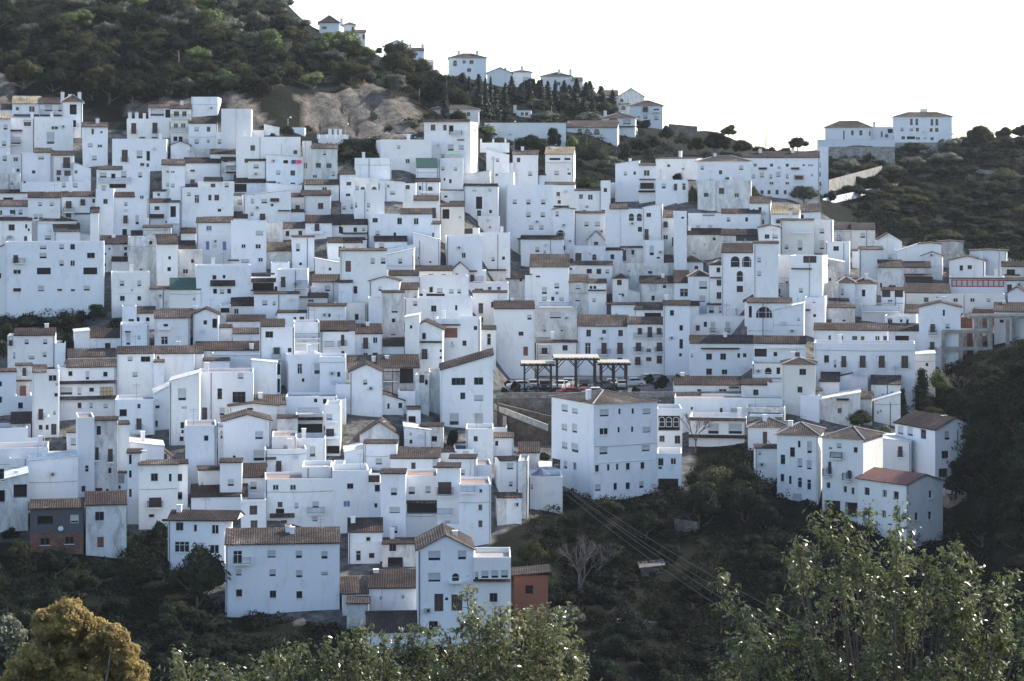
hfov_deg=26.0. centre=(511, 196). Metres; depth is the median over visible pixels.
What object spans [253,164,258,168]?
window
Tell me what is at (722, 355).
window
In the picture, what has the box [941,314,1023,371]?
concrete frame
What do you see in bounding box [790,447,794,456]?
window
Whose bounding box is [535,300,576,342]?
white house
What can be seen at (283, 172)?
white house
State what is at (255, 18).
leafy tree
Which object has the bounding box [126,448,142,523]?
white house
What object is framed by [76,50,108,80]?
leafy tree
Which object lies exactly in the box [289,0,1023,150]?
sky
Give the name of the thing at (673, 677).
leafy tree
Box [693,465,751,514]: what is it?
leafy tree
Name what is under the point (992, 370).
leafy tree
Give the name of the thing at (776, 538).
leafy tree
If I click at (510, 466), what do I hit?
window
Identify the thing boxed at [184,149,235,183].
white house
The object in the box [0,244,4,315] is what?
white house
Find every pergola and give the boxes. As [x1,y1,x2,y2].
[520,360,554,390]
[552,354,599,390]
[596,359,630,390]
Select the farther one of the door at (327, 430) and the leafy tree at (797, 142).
the leafy tree at (797, 142)
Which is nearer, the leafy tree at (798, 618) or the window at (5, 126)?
the leafy tree at (798, 618)
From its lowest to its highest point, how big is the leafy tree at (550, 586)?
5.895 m
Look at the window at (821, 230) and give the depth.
419.18 m
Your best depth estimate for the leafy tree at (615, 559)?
288.02 m
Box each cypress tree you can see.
[900,388,907,416]
[911,368,932,410]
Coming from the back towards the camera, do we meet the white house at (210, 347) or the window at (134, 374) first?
the white house at (210, 347)
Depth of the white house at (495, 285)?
401.00 m
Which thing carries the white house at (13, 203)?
on the ground
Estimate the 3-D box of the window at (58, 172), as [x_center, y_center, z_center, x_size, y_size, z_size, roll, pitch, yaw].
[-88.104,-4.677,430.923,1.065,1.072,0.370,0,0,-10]
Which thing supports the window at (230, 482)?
in the white house at (236, 473)
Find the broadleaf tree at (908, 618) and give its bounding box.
[707,495,1023,680]
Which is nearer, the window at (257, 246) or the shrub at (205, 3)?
the window at (257, 246)
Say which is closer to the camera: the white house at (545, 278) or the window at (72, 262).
the window at (72, 262)
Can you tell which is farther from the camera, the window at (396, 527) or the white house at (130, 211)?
the white house at (130, 211)
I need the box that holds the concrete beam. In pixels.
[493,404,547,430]
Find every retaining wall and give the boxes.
[497,402,551,444]
[829,147,894,164]
[895,142,937,153]
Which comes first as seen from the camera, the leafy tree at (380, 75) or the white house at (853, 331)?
the white house at (853, 331)
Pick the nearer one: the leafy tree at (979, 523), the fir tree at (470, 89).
the leafy tree at (979, 523)
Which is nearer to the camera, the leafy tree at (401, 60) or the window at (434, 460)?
the window at (434, 460)
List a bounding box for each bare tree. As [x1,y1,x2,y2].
[556,535,605,607]
[586,542,622,570]
[680,413,712,452]
[947,373,973,389]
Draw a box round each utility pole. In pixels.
[305,141,305,183]
[526,464,526,519]
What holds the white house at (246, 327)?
on the ground
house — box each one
[0,96,61,117]
[0,113,20,172]
[0,167,27,216]
[0,217,31,245]
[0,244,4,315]
[0,362,32,415]
[0,411,39,441]
[0,436,48,470]
[0,466,28,531]
[5,231,103,318]
[8,323,65,368]
[10,112,33,154]
[10,451,54,469]
[20,176,84,199]
[21,144,51,181]
[27,188,60,240]
[27,445,78,501]
[29,498,84,553]
[32,364,58,437]
[34,111,72,150]
[35,215,80,240]
[51,147,91,190]
[57,358,116,420]
[60,91,84,137]
[60,187,95,233]
[65,412,93,496]
[67,327,116,358]
[80,188,114,240]
[82,118,107,166]
[84,490,126,557]
[89,328,119,357]
[94,416,118,490]
[97,166,149,197]
[100,234,128,271]
[111,265,168,329]
[112,133,169,170]
[114,192,147,235]
[115,383,154,435]
[116,336,164,394]
[118,420,129,489]
[120,321,148,345]
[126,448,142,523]
[127,111,169,138]
[128,236,155,285]
[129,428,164,459]
[131,218,172,235]
[138,450,190,529]
[148,101,191,158]
[148,193,179,235]
[152,159,179,197]
[152,368,201,445]
[152,437,171,458]
[154,309,190,345]
[154,345,195,382]
[155,234,178,285]
[160,306,200,344]
[167,504,244,569]
[169,159,197,199]
[169,277,201,307]
[176,341,203,369]
[178,240,201,277]
[178,459,188,508]
[180,177,247,240]
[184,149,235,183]
[185,408,217,493]
[188,117,217,156]
[190,483,247,509]
[191,97,220,116]
[191,300,232,344]
[195,252,253,323]
[195,341,259,356]
[196,217,232,263]
[197,465,219,484]
[200,362,253,422]
[202,343,259,367]
[216,109,279,148]
[218,409,272,463]
[219,457,267,491]
[224,518,340,616]
[225,392,285,429]
[226,131,300,193]
[226,314,265,340]
[228,220,314,272]
[234,184,304,221]
[241,492,265,527]
[251,273,276,296]
[251,356,278,393]
[253,291,306,323]
[260,318,294,385]
[264,438,306,471]
[265,143,302,192]
[265,466,332,526]
[271,261,308,295]
[272,431,296,448]
[276,407,322,433]
[277,345,321,393]
[282,184,383,239]
[286,392,346,455]
[291,179,339,214]
[292,127,305,136]
[293,307,319,352]
[297,428,325,460]
[299,287,328,309]
[302,140,337,178]
[302,460,331,477]
[307,303,346,320]
[311,257,339,302]
[316,314,348,352]
[318,15,340,33]
[320,128,347,138]
[320,320,355,354]
[320,353,345,391]
[326,237,365,260]
[331,460,380,532]
[334,301,367,322]
[336,354,383,416]
[338,240,386,303]
[339,170,416,201]
[340,18,366,46]
[340,576,369,628]
[343,439,397,469]
[346,355,376,379]
[347,516,382,563]
[354,152,390,179]
[355,322,404,354]
[358,416,401,445]
[365,610,424,653]
[367,270,419,297]
[368,290,404,336]
[368,563,415,610]
[369,208,431,253]
[369,439,440,475]
[376,134,431,174]
[376,354,419,394]
[380,468,406,536]
[381,527,415,566]
[382,388,414,414]
[386,39,433,69]
[386,247,418,281]
[402,405,444,447]
[403,195,439,220]
[404,290,472,322]
[404,312,420,353]
[406,469,436,536]
[412,221,440,264]
[414,523,475,650]
[415,157,440,199]
[415,265,468,295]
[415,368,439,415]
[419,312,445,370]
[423,119,477,173]
[430,105,480,126]
[436,310,480,361]
[436,462,461,530]
[438,151,463,202]
[439,348,506,431]
[440,201,479,242]
[440,413,514,464]
[445,235,485,282]
[447,50,487,81]
[448,454,491,485]
[452,262,470,275]
[459,477,490,545]
[463,170,498,186]
[464,187,499,232]
[469,281,507,299]
[472,290,506,324]
[473,547,510,646]
[478,227,509,280]
[481,298,534,378]
[486,66,532,86]
[486,149,509,182]
[494,456,518,491]
[495,454,529,525]
[498,172,514,232]
[506,185,552,254]
[506,254,569,305]
[509,147,538,184]
[510,320,513,378]
[513,104,531,117]
[518,441,539,469]
[520,235,563,266]
[529,461,562,513]
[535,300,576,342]
[536,332,577,375]
[538,146,575,184]
[539,67,582,91]
[544,176,575,207]
[548,382,660,499]
[553,207,575,258]
[566,120,619,145]
[568,274,606,316]
[569,256,612,293]
[574,180,609,210]
[574,245,605,260]
[575,205,604,245]
[577,314,628,375]
[601,110,637,136]
[602,88,664,128]
[605,204,642,262]
[605,292,635,315]
[610,158,655,202]
[610,273,639,301]
[613,262,668,290]
[627,316,662,375]
[634,302,662,315]
[639,270,688,301]
[642,203,664,262]
[655,151,703,179]
[655,169,687,206]
[657,404,681,451]
[657,447,681,490]
[662,295,689,374]
[663,204,682,254]
[664,211,704,274]
[672,372,740,391]
[674,393,784,432]
[686,269,709,313]
[687,226,721,259]
[688,196,771,237]
[689,332,753,375]
[689,408,746,446]
[690,301,743,334]
[695,148,751,196]
[698,175,751,211]
[706,260,721,313]
[721,226,757,259]
[721,243,752,315]
[741,378,781,397]
[742,148,819,203]
[743,230,788,326]
[745,414,787,449]
[746,297,792,334]
[746,394,785,421]
[752,335,805,378]
[753,443,776,485]
[757,224,781,254]
[770,203,820,226]
[773,301,805,335]
[774,415,826,505]
[778,255,789,283]
[779,352,822,422]
[780,211,833,254]
[789,255,848,303]
[804,295,855,337]
[813,322,888,340]
[814,334,914,411]
[817,147,827,194]
[819,371,852,394]
[819,388,860,426]
[819,426,885,521]
[824,121,872,139]
[826,241,849,280]
[834,222,902,256]
[835,276,856,303]
[848,374,873,424]
[851,240,895,280]
[854,467,945,546]
[855,274,877,316]
[861,287,904,322]
[870,367,900,425]
[871,119,892,138]
[876,253,903,295]
[879,315,918,350]
[883,433,911,471]
[885,314,917,322]
[891,109,953,147]
[893,410,967,483]
[896,242,944,282]
[903,283,1004,324]
[915,350,935,396]
[917,296,972,369]
[936,240,964,267]
[947,251,986,276]
[949,270,1004,293]
[968,248,1008,275]
[993,301,1023,344]
[1001,257,1023,301]
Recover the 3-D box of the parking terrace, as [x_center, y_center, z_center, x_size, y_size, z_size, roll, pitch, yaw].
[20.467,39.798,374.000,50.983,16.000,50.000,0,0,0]
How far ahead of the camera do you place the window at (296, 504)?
300.01 m
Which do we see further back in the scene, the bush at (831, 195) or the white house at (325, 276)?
the bush at (831, 195)
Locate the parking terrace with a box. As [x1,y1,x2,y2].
[493,374,673,415]
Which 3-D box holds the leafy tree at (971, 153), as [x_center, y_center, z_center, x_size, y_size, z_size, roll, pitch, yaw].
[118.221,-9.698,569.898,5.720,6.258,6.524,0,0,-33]
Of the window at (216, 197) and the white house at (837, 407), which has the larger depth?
the window at (216, 197)
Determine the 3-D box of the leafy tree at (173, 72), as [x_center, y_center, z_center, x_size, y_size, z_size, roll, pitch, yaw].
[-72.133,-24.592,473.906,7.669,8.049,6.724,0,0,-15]
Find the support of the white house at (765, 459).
on the ground
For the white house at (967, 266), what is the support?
on the ground
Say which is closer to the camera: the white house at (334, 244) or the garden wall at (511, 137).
the white house at (334, 244)
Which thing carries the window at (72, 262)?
in the white house at (41, 276)
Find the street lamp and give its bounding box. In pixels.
[44,414,48,440]
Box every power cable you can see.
[569,491,799,643]
[569,496,791,651]
[573,493,807,637]
[580,492,825,634]
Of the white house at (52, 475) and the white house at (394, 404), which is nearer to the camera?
the white house at (52, 475)
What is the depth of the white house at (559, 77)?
598.07 m
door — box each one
[13,255,17,262]
[38,409,42,418]
[51,424,55,434]
[66,201,71,208]
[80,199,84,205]
[95,447,98,459]
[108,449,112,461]
[122,150,127,161]
[123,215,127,223]
[131,123,135,132]
[136,418,141,429]
[152,123,157,133]
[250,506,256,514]
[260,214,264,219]
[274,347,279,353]
[276,461,280,470]
[281,277,284,286]
[326,429,333,435]
[363,337,367,348]
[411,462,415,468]
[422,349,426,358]
[432,208,435,217]
[434,594,442,610]
[438,482,450,493]
[451,594,461,610]
[575,253,580,260]
[601,343,606,348]
[617,343,622,348]
[623,250,625,260]
[635,357,640,364]
[636,343,640,350]
[645,229,648,239]
[657,343,661,350]
[763,432,766,443]
[841,356,845,366]
[860,356,865,366]
[879,356,884,366]
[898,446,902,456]
[901,356,907,367]
[930,324,934,331]
[930,342,934,349]
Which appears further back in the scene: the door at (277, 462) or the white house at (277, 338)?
the white house at (277, 338)
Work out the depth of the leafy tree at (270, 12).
532.19 m
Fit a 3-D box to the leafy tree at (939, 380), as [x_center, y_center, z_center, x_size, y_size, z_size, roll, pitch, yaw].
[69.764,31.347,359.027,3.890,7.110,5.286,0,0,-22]
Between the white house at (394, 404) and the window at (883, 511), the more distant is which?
the white house at (394, 404)
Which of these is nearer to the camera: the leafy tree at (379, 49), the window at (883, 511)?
the window at (883, 511)
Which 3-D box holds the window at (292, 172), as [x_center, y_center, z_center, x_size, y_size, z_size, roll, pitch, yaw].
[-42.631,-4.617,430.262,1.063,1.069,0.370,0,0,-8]
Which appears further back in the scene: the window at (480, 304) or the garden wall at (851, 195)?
the garden wall at (851, 195)
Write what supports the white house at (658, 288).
on the ground
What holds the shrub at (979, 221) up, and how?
on the ground
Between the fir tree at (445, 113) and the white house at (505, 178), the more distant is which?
the fir tree at (445, 113)
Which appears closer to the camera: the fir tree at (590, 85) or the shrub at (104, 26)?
the shrub at (104, 26)
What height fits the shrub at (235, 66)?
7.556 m
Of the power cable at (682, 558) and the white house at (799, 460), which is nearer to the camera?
the power cable at (682, 558)
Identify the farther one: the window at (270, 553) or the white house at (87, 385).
the white house at (87, 385)
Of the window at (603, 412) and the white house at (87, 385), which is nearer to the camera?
the window at (603, 412)
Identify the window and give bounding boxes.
[0,469,4,481]
[3,124,7,129]
[8,224,14,230]
[11,137,20,143]
[13,270,21,274]
[13,288,20,291]
[18,209,22,214]
[18,402,22,408]
[20,386,25,395]
[24,120,30,125]
[24,339,28,344]
[29,106,34,111]
[38,286,43,291]
[39,253,46,258]
[39,538,49,545]
[40,245,46,249]
[45,105,51,110]
[45,235,50,239]
[47,132,54,143]
[48,375,56,381]
[56,170,61,175]
[59,260,63,265]
[60,387,72,394]
[63,157,69,167]
[64,171,70,175]
[64,537,74,544]
[68,371,72,376]
[70,244,74,249]
[70,260,74,265]
[70,438,75,445]
[70,515,78,522]
[77,387,80,394]
[81,486,85,492]
[84,286,89,290]
[87,253,94,258]
[92,155,96,160]
[95,512,103,520]
[96,426,100,435]
[100,172,106,176]
[100,386,113,395]
[105,343,110,347]
[121,171,126,176]
[126,333,130,344]
[127,356,132,360]
[132,372,137,376]
[135,215,138,224]
[136,150,142,158]
[141,356,149,361]
[149,497,160,506]
[150,108,163,115]
[150,473,157,481]
[161,336,167,344]
[174,541,188,552]
[176,522,182,529]
[178,388,185,400]
[178,474,182,481]
[195,195,198,202]
[202,407,206,419]
[203,435,208,441]
[210,545,218,553]
[211,525,218,534]
[214,195,219,200]
[217,388,222,399]
[219,407,224,415]
[227,479,233,486]
[232,551,241,564]
[233,392,245,402]
[235,569,241,575]
[235,589,241,597]
[237,199,241,204]
[238,373,243,378]
[241,259,248,262]
[250,145,254,150]
[250,482,256,489]
[251,520,257,527]
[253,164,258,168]
[253,450,263,460]
[255,244,260,248]
[255,431,262,439]
[256,231,262,235]
[261,199,266,203]
[262,300,267,305]
[265,331,272,337]
[267,550,275,557]
[269,569,275,576]
[269,591,276,598]
[272,485,278,490]
[277,364,279,374]
[277,379,279,391]
[277,502,282,507]
[289,485,296,490]
[290,170,294,175]
[294,502,298,508]
[296,243,299,251]
[296,550,301,558]
[296,570,302,577]
[296,591,302,598]
[297,364,301,374]
[310,446,314,456]
[312,501,318,507]
[312,516,317,521]
[314,363,319,373]
[318,203,322,208]
[321,551,327,558]
[325,286,329,291]
[326,414,331,419]
[345,261,350,271]
[347,483,352,489]
[355,551,361,561]
[363,379,367,384]
[368,553,374,558]
[370,258,374,263]
[372,337,377,343]
[375,485,379,490]
[376,458,381,464]
[381,258,385,263]
[389,507,399,512]
[389,545,396,551]
[391,305,397,312]
[391,488,396,495]
[392,526,397,533]
[397,218,401,224]
[408,487,414,494]
[414,218,418,224]
[425,486,430,492]
[428,551,440,560]
[428,573,440,581]
[429,621,438,630]
[431,305,435,311]
[433,459,436,467]
[437,288,442,292]
[444,328,456,337]
[448,144,453,150]
[449,413,458,424]
[452,378,464,384]
[452,573,459,580]
[458,550,465,559]
[460,392,464,398]
[474,377,482,384]
[474,395,482,400]
[474,413,482,423]
[478,504,482,510]
[478,520,482,527]
[479,303,482,313]
[481,571,488,578]
[487,334,491,345]
[489,593,497,602]
[491,570,498,577]
[501,570,507,577]
[507,463,513,469]
[523,347,527,355]
[525,585,532,593]
[526,199,530,204]
[542,287,546,293]
[550,312,560,318]
[553,458,559,468]
[554,283,558,288]
[556,230,564,235]
[562,345,567,350]
[562,404,567,411]
[562,424,566,430]
[562,441,566,449]
[572,443,577,452]
[573,408,577,413]
[573,423,576,432]
[575,284,580,289]
[584,221,588,226]
[585,343,590,353]
[586,330,590,335]
[588,194,592,199]
[594,129,599,134]
[595,221,599,226]
[595,484,600,490]
[599,428,607,435]
[599,447,607,454]
[600,409,608,416]
[617,280,621,285]
[618,330,622,336]
[623,119,630,124]
[625,482,630,489]
[629,213,633,220]
[637,213,641,220]
[639,481,643,488]
[642,445,649,451]
[643,408,650,414]
[643,426,650,432]
[644,170,649,175]
[649,245,653,255]
[657,356,661,363]
[658,458,662,465]
[659,417,664,426]
[659,436,664,441]
[666,417,671,426]
[671,458,675,464]
[673,417,678,426]
[675,436,679,443]
[679,339,682,348]
[680,289,687,296]
[699,281,706,288]
[699,295,705,301]
[702,213,714,215]
[706,353,711,359]
[706,369,711,374]
[708,423,718,433]
[709,305,713,312]
[711,322,714,331]
[719,188,723,193]
[720,353,725,359]
[721,369,727,374]
[725,322,729,331]
[728,423,741,433]
[730,256,739,266]
[736,271,742,281]
[737,286,742,291]
[742,256,751,266]
[749,306,751,316]
[756,306,771,317]
[765,367,771,373]
[772,234,777,238]
[780,455,785,464]
[780,474,784,482]
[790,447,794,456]
[793,494,801,500]
[798,240,801,250]
[798,458,801,467]
[798,477,802,488]
[799,369,806,375]
[807,441,811,453]
[807,460,811,469]
[807,480,811,490]
[819,228,823,233]
[819,240,823,249]
[824,355,828,362]
[832,451,841,457]
[833,246,838,250]
[865,487,868,494]
[882,510,885,517]
[894,491,898,499]
[898,425,902,434]
[908,426,912,436]
[921,429,925,438]
[942,451,949,458]
[945,323,949,328]
[945,431,949,439]
[951,279,1003,286]
[1007,269,1014,273]
[1007,284,1011,290]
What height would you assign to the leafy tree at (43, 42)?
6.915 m
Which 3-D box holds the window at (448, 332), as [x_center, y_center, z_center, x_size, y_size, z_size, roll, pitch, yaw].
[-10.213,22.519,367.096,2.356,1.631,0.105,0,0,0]
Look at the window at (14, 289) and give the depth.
373.10 m
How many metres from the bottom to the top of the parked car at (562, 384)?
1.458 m
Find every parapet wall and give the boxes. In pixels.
[317,134,343,143]
[480,139,508,152]
[496,391,740,398]
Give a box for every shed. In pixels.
[511,564,550,627]
[637,559,664,576]
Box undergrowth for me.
[0,0,1023,680]
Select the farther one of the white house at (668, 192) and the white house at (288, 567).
the white house at (668, 192)
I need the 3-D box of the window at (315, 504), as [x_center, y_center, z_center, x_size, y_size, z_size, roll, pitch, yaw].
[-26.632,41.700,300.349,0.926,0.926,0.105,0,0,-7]
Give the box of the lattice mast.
[765,128,766,148]
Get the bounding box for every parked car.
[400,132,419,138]
[410,132,423,138]
[506,380,532,389]
[529,379,539,387]
[539,380,549,389]
[552,380,569,389]
[556,387,577,391]
[563,378,573,386]
[578,387,589,391]
[579,379,590,386]
[582,387,601,391]
[588,380,612,388]
[607,378,617,387]
[617,380,625,388]
[628,377,645,386]
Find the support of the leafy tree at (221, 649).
on the ground
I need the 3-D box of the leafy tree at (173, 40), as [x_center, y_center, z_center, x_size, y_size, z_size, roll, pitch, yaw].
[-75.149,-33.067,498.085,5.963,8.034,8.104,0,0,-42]
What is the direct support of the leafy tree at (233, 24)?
on the ground
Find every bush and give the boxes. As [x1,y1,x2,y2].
[0,315,20,328]
[0,527,19,538]
[7,538,31,561]
[12,313,44,327]
[41,312,79,327]
[60,333,73,350]
[80,29,96,39]
[87,0,99,6]
[112,16,129,32]
[151,521,166,537]
[304,125,312,133]
[318,60,337,72]
[339,83,350,89]
[350,156,361,165]
[359,70,376,81]
[367,151,378,157]
[370,111,378,119]
[398,120,419,126]
[446,429,458,444]
[449,109,466,118]
[482,125,495,138]
[494,137,514,145]
[501,387,508,392]
[511,381,520,388]
[514,385,520,391]
[539,451,550,459]
[574,111,602,119]
[576,176,592,187]
[589,180,600,188]
[593,498,624,515]
[618,145,630,158]
[632,386,639,391]
[635,496,672,515]
[638,119,650,127]
[644,373,654,384]
[653,378,666,390]
[657,374,668,382]
[672,173,680,179]
[688,185,696,203]
[752,184,760,195]
[778,147,790,150]
[796,524,812,532]
[823,190,837,201]
[826,529,842,536]
[857,201,872,209]
[859,161,878,170]
[873,423,891,432]
[885,162,903,169]
[929,220,943,229]
[937,185,954,195]
[943,515,949,522]
[994,126,1011,135]
[998,245,1011,252]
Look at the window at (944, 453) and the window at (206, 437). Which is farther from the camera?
the window at (944, 453)
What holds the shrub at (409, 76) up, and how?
on the ground
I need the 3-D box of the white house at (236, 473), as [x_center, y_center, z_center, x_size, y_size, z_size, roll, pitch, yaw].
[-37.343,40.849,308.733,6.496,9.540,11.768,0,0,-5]
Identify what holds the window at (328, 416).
in the white house at (332, 406)
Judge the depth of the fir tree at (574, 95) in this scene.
563.34 m
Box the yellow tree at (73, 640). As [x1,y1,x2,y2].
[0,596,150,680]
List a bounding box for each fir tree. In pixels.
[440,74,450,118]
[458,72,467,90]
[465,76,471,88]
[468,85,475,106]
[473,77,485,118]
[474,74,482,85]
[482,77,492,119]
[488,76,495,120]
[492,85,503,118]
[493,87,501,99]
[500,82,512,112]
[501,90,510,116]
[508,75,514,84]
[511,87,519,103]
[517,85,525,104]
[523,78,534,102]
[532,79,537,95]
[534,80,546,96]
[537,79,545,109]
[543,93,556,113]
[544,81,551,97]
[552,79,559,109]
[559,80,569,93]
[566,86,580,110]
[567,85,572,94]
[572,78,581,94]
[576,97,590,113]
[579,81,594,99]
[588,81,598,93]
[589,97,597,113]
[596,85,603,102]
[597,92,606,104]
[606,89,619,114]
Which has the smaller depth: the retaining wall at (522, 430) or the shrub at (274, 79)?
the retaining wall at (522, 430)
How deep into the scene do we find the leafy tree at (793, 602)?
270.03 m
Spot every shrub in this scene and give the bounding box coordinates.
[0,2,20,13]
[0,11,16,26]
[0,25,17,47]
[7,49,27,65]
[13,31,36,43]
[14,40,30,50]
[16,23,43,39]
[24,55,48,68]
[46,69,76,81]
[52,49,66,57]
[59,33,81,49]
[69,0,88,9]
[74,6,99,18]
[76,36,95,46]
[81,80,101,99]
[93,21,119,36]
[100,48,120,65]
[101,0,115,4]
[102,37,121,51]
[131,59,155,78]
[140,28,170,40]
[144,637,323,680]
[148,37,168,51]
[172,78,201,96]
[185,45,213,59]
[196,0,216,9]
[212,59,226,74]
[213,68,234,86]
[218,0,238,14]
[218,9,232,16]
[220,58,244,73]
[220,74,242,91]
[248,0,264,6]
[260,73,283,91]
[268,17,288,34]
[280,58,303,80]
[282,25,304,43]
[282,47,295,56]
[286,14,311,35]
[287,48,308,61]
[294,44,310,53]
[295,57,317,79]
[298,620,454,680]
[299,71,323,89]
[307,38,330,59]
[315,32,334,50]
[322,48,345,62]
[357,46,376,59]
[383,68,416,83]
[406,71,428,92]
[412,58,432,72]
[421,69,440,80]
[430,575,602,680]
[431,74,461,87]
[828,167,846,178]
[832,158,860,171]
[837,185,866,194]
[856,176,865,184]
[858,175,890,189]
[861,189,893,200]
[878,167,908,183]
[878,183,905,197]
[881,202,899,214]
[895,150,903,162]
[896,193,930,206]
[898,206,920,217]
[899,142,930,154]
[899,156,925,165]
[899,217,920,232]
[901,186,922,193]
[906,164,935,179]
[919,190,940,202]
[924,229,963,239]
[925,152,962,165]
[934,165,965,179]
[940,194,973,211]
[940,209,975,224]
[949,146,969,162]
[955,164,977,178]
[960,136,979,148]
[963,188,992,201]
[963,199,989,211]
[965,227,996,245]
[966,179,983,188]
[967,216,995,227]
[978,181,1007,198]
[983,161,1015,168]
[983,167,1021,184]
[984,218,1015,231]
[985,136,1017,154]
[987,198,1015,212]
[991,210,1008,218]
[993,231,1021,244]
[1002,184,1023,199]
[1007,149,1023,160]
[1008,124,1023,135]
[1009,204,1023,216]
[1012,226,1023,236]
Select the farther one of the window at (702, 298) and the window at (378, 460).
the window at (702, 298)
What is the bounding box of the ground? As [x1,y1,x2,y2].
[0,0,1023,680]
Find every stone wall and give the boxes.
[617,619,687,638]
[669,124,696,137]
[674,518,696,532]
[828,166,881,193]
[943,492,966,508]
[975,169,1023,176]
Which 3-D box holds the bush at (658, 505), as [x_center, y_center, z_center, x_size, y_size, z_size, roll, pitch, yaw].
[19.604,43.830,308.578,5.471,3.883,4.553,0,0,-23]
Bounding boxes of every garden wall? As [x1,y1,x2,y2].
[485,123,565,146]
[491,135,514,149]
[577,375,689,382]
[817,139,894,149]
[823,184,894,202]
[943,488,954,494]
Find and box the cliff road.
[308,139,423,142]
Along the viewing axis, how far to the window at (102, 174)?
424.53 m
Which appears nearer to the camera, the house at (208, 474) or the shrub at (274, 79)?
the house at (208, 474)
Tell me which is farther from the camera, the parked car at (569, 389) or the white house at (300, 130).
the white house at (300, 130)
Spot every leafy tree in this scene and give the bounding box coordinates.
[0,0,17,3]
[0,48,10,63]
[0,323,13,347]
[0,612,29,676]
[3,58,43,91]
[5,606,36,629]
[16,592,41,609]
[21,47,46,59]
[24,585,71,610]
[26,38,49,51]
[34,547,79,579]
[36,52,60,69]
[38,15,77,37]
[39,66,65,93]
[55,29,81,46]
[55,52,88,84]
[58,7,95,31]
[59,568,101,598]
[62,46,86,58]
[75,37,110,55]
[75,598,98,616]
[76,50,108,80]
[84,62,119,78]
[87,559,116,585]
[88,304,107,322]
[89,3,125,22]
[97,73,127,105]
[99,597,130,614]
[106,31,140,53]
[114,0,135,5]
[117,1,137,13]
[118,8,157,34]
[119,78,146,103]
[130,558,172,584]
[133,0,149,6]
[133,639,149,659]
[141,0,174,14]
[142,76,173,103]
[142,642,167,660]
[147,652,171,668]
[148,615,183,637]
[151,14,190,32]
[151,670,175,680]
[154,599,197,628]
[156,629,194,655]
[159,63,193,87]
[161,542,230,609]
[163,32,189,56]
[170,647,212,677]
[173,5,204,35]
[175,58,204,78]
[176,0,205,12]
[188,58,217,73]
[188,71,215,93]
[189,609,213,633]
[191,632,226,650]
[196,613,233,633]
[197,8,230,31]
[199,659,235,680]
[201,23,240,46]
[206,17,246,38]
[212,42,242,61]
[215,644,237,658]
[218,651,252,675]
[220,47,247,62]
[229,642,256,656]
[232,31,261,57]
[233,668,253,680]
[237,10,269,31]
[240,4,277,25]
[240,62,255,70]
[251,0,289,20]
[251,61,286,78]
[255,49,294,64]
[257,28,283,49]
[258,41,284,55]
[280,125,294,135]
[281,42,292,47]
[286,0,295,5]
[325,30,364,61]
[331,59,372,83]
[334,40,361,62]
[340,147,356,159]
[373,74,408,98]
[375,71,386,78]
[376,47,382,55]
[380,42,417,65]
[383,50,415,72]
[417,79,456,106]
[448,84,473,104]
[454,74,467,81]
[464,83,476,90]
[473,86,493,95]
[498,104,511,118]
[501,84,516,95]
[508,92,524,107]
[513,583,559,592]
[514,134,548,150]
[514,538,549,565]
[519,78,533,91]
[524,628,559,653]
[526,98,540,111]
[530,111,560,122]
[535,99,550,110]
[537,651,568,672]
[543,528,562,540]
[546,90,562,99]
[546,127,561,146]
[548,585,577,608]
[551,604,585,632]
[556,99,575,114]
[560,577,597,601]
[561,92,578,99]
[564,661,588,678]
[565,99,574,112]
[565,136,578,146]
[566,648,591,663]
[576,143,606,166]
[578,549,623,570]
[581,587,623,614]
[583,656,619,680]
[590,92,600,103]
[591,566,619,586]
[592,633,642,666]
[596,102,616,112]
[597,541,624,553]
[601,156,623,172]
[602,609,653,647]
[617,574,639,586]
[624,508,660,538]
[631,139,649,152]
[636,647,679,675]
[645,136,661,152]
[658,125,674,143]
[658,544,684,560]
[662,671,690,680]
[669,575,691,595]
[673,131,691,149]
[675,582,717,614]
[676,483,723,532]
[683,672,712,680]
[685,470,703,484]
[685,650,720,667]
[686,137,704,154]
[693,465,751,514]
[698,635,721,654]
[702,131,732,154]
[711,657,753,680]
[720,124,736,137]
[720,485,768,523]
[728,462,776,496]
[728,549,750,565]
[731,139,752,154]
[737,534,764,549]
[742,550,787,582]
[750,543,773,552]
[752,146,769,150]
[753,614,782,634]
[755,504,782,530]
[757,570,797,600]
[759,526,798,555]
[765,631,785,642]
[771,594,812,623]
[776,658,805,679]
[783,623,818,637]
[787,137,809,150]
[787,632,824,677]
[788,185,819,203]
[789,611,817,628]
[809,584,854,615]
[815,617,837,645]
[828,649,855,670]
[835,621,863,649]
[845,409,872,428]
[847,577,880,601]
[847,661,890,680]
[883,601,911,628]
[885,653,913,667]
[888,669,909,680]
[913,567,943,589]
[916,607,932,617]
[923,406,950,415]
[924,152,940,157]
[929,369,952,396]
[930,637,956,655]
[936,565,967,590]
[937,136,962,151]
[941,531,973,563]
[941,618,964,633]
[943,475,964,499]
[946,454,991,491]
[959,147,978,163]
[962,417,999,439]
[962,512,993,546]
[965,125,994,150]
[966,634,992,650]
[973,374,997,388]
[974,366,1006,378]
[992,654,1013,671]
[993,520,1023,548]
[994,135,1013,150]
[998,508,1023,548]
[1003,553,1023,574]
[1004,360,1023,388]
[1007,630,1023,651]
[1013,136,1023,150]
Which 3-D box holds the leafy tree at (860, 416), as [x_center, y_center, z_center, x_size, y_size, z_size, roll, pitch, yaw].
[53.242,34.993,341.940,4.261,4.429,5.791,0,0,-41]
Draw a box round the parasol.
[532,468,549,474]
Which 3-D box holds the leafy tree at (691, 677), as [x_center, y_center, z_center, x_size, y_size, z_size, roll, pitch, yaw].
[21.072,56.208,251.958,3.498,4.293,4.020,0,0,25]
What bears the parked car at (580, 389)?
on the parking terrace

